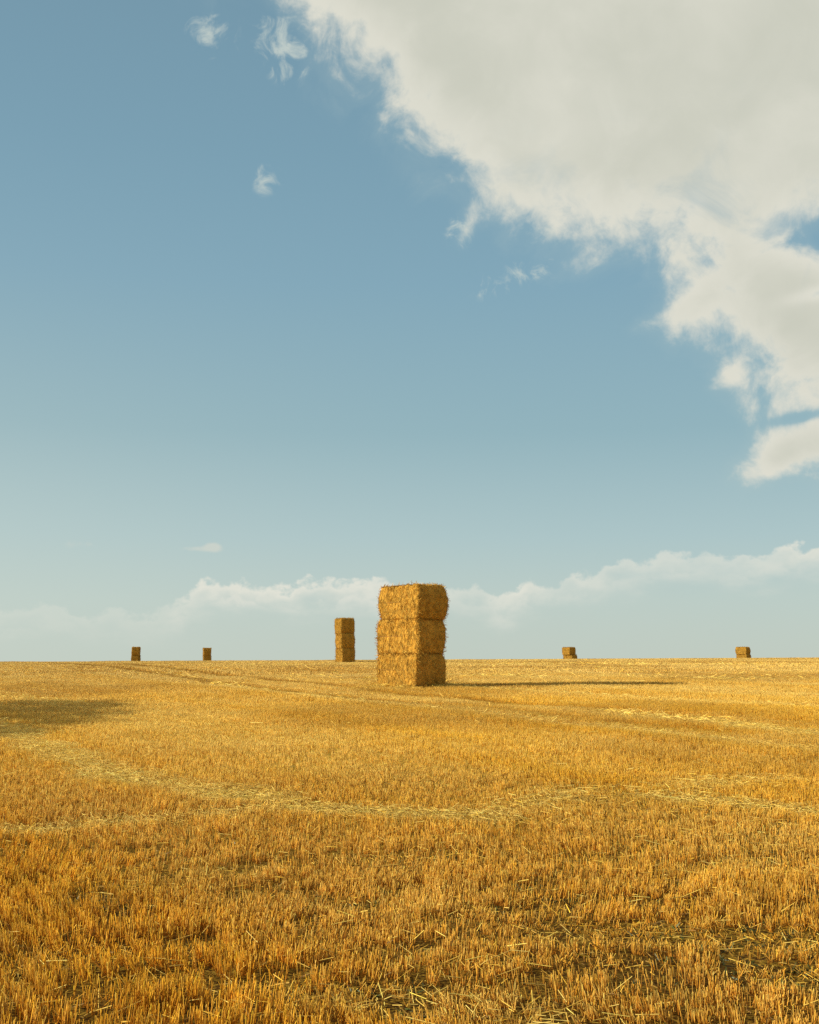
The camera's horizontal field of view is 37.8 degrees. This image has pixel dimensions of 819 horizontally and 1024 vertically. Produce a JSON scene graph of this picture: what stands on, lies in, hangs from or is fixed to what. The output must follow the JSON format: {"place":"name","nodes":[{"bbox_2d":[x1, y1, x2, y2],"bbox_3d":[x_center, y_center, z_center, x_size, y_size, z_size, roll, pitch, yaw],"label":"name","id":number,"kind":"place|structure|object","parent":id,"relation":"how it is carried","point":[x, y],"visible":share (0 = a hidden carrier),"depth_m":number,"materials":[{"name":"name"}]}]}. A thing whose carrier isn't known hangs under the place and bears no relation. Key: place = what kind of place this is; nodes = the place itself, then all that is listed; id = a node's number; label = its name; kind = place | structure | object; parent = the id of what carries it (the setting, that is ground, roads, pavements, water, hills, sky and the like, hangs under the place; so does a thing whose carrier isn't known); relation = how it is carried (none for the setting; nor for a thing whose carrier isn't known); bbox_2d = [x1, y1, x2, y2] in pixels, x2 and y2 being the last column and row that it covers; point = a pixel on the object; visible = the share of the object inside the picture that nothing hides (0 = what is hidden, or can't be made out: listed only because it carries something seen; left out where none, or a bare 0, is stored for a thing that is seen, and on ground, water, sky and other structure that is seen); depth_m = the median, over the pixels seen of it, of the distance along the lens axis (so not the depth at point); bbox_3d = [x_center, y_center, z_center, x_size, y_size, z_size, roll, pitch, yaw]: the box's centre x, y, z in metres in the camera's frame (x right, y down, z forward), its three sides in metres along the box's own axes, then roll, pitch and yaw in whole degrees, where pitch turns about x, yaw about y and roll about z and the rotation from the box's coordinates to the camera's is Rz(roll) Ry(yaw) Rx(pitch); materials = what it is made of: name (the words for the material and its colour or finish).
{"place":"outdoors","nodes":[
{"label":"outdoors","id":0,"kind":"place"},
{"bbox_2d":[0,665,818,1023],"bbox_3d":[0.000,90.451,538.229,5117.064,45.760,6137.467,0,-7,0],"label":"field","id":1,"kind":"structure","parent":0,"point":[502,983],"depth_m":6.86,"materials":[{"name":"yellow plant"}]},
{"bbox_2d":[131,655,140,660],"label":"straw bale","id":2,"kind":"object","parent":1,"relation":"on","point":[135,658],"visible":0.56,"depth_m":202.36,"materials":[{"name":"brown"}]},
{"bbox_2d":[131,646,140,655],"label":"straw bale","id":3,"kind":"object","parent":2,"relation":"on","point":[136,650],"visible":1,"depth_m":202.51,"materials":[{"name":"brown"}]},
{"bbox_2d":[203,656,211,660],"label":"straw bale","id":4,"kind":"object","parent":1,"relation":"on","point":[208,658],"visible":0.66,"depth_m":203.42,"materials":[{"name":"brown"}]},
{"bbox_2d":[203,647,210,655],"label":"straw bale","id":5,"kind":"object","parent":4,"relation":"on","point":[206,651],"visible":1,"depth_m":203.56,"materials":[{"name":"brown"}]},
{"bbox_2d":[334,647,355,661],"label":"straw bale","id":6,"kind":"object","parent":1,"relation":"on","point":[345,655],"visible":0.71,"depth_m":112.80,"materials":[{"name":"yellow plant"}]},
{"bbox_2d":[334,633,355,649],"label":"straw bale","id":7,"kind":"object","parent":6,"relation":"on","point":[345,640],"visible":0.96,"depth_m":112.95,"materials":[{"name":"yellow plant"}]},
{"bbox_2d":[334,617,355,634],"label":"straw bale","id":8,"kind":"object","parent":7,"relation":"on","point":[344,625],"visible":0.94,"depth_m":113.20,"materials":[{"name":"yellow plant"}]},
{"bbox_2d":[0,657,818,1023],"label":"stubble","id":9,"kind":"object","parent":1,"relation":"on","point":[228,707],"visible":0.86,"depth_m":10.99,"materials":[{"name":"yellow plant"}]},
{"bbox_2d":[0,659,818,1023],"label":"loose straw","id":10,"kind":"object","parent":1,"relation":"on","point":[12,729],"visible":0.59,"depth_m":11.50,"materials":[{"name":"yellow plant"}]},
{"bbox_2d":[375,651,447,687],"bbox_3d":[0.046,6.160,46.362,1.797,1.723,2.895,6,-9,-38],"label":"straw bale","id":11,"kind":"object","parent":1,"relation":"on","point":[414,669],"visible":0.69,"depth_m":45.55,"materials":[{"name":"yellow plant"}]},
{"bbox_2d":[374,614,448,656],"bbox_3d":[0.046,4.871,46.563,1.782,1.736,2.890,6,-9,-39],"label":"straw bale","id":12,"kind":"object","parent":11,"relation":"on","point":[417,635],"visible":0.86,"depth_m":45.77,"materials":[{"name":"yellow plant"}]},
{"bbox_2d":[376,580,449,620],"bbox_3d":[0.120,3.559,46.724,1.798,1.769,2.930,6,-9,-37],"label":"straw bale","id":13,"kind":"object","parent":12,"relation":"on","point":[412,600],"visible":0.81,"depth_m":45.89,"materials":[{"name":"yellow plant"}]},
{"bbox_2d":[4,798,818,1023],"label":"weeds","id":14,"kind":"object","parent":1,"relation":"on","point":[634,982],"visible":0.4,"depth_m":6.76,"materials":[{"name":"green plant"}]},
{"bbox_2d":[563,654,576,658],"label":"straw bale","id":15,"kind":"object","parent":1,"relation":"on","point":[572,656],"visible":0.6,"depth_m":215.76,"materials":[{"name":"yellow plant"}]},
{"bbox_2d":[562,646,575,654],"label":"straw bale","id":16,"kind":"object","parent":15,"relation":"on","point":[568,650],"visible":1,"depth_m":215.82,"materials":[{"name":"yellow plant"}]},
{"bbox_2d":[736,654,750,657],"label":"straw bale","id":17,"kind":"object","parent":1,"relation":"on","point":[744,656],"visible":0.45,"depth_m":218.78,"materials":[{"name":"yellow plant"}]},
{"bbox_2d":[735,647,750,654],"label":"straw bale","id":18,"kind":"object","parent":17,"relation":"on","point":[742,650],"visible":1,"depth_m":218.94,"materials":[{"name":"yellow plant"}]},
{"bbox_2d":[0,0,818,661],"label":"sky","id":19,"kind":"structure","parent":0,"point":[308,308],"materials":[{"name":"blue"}]}
]}

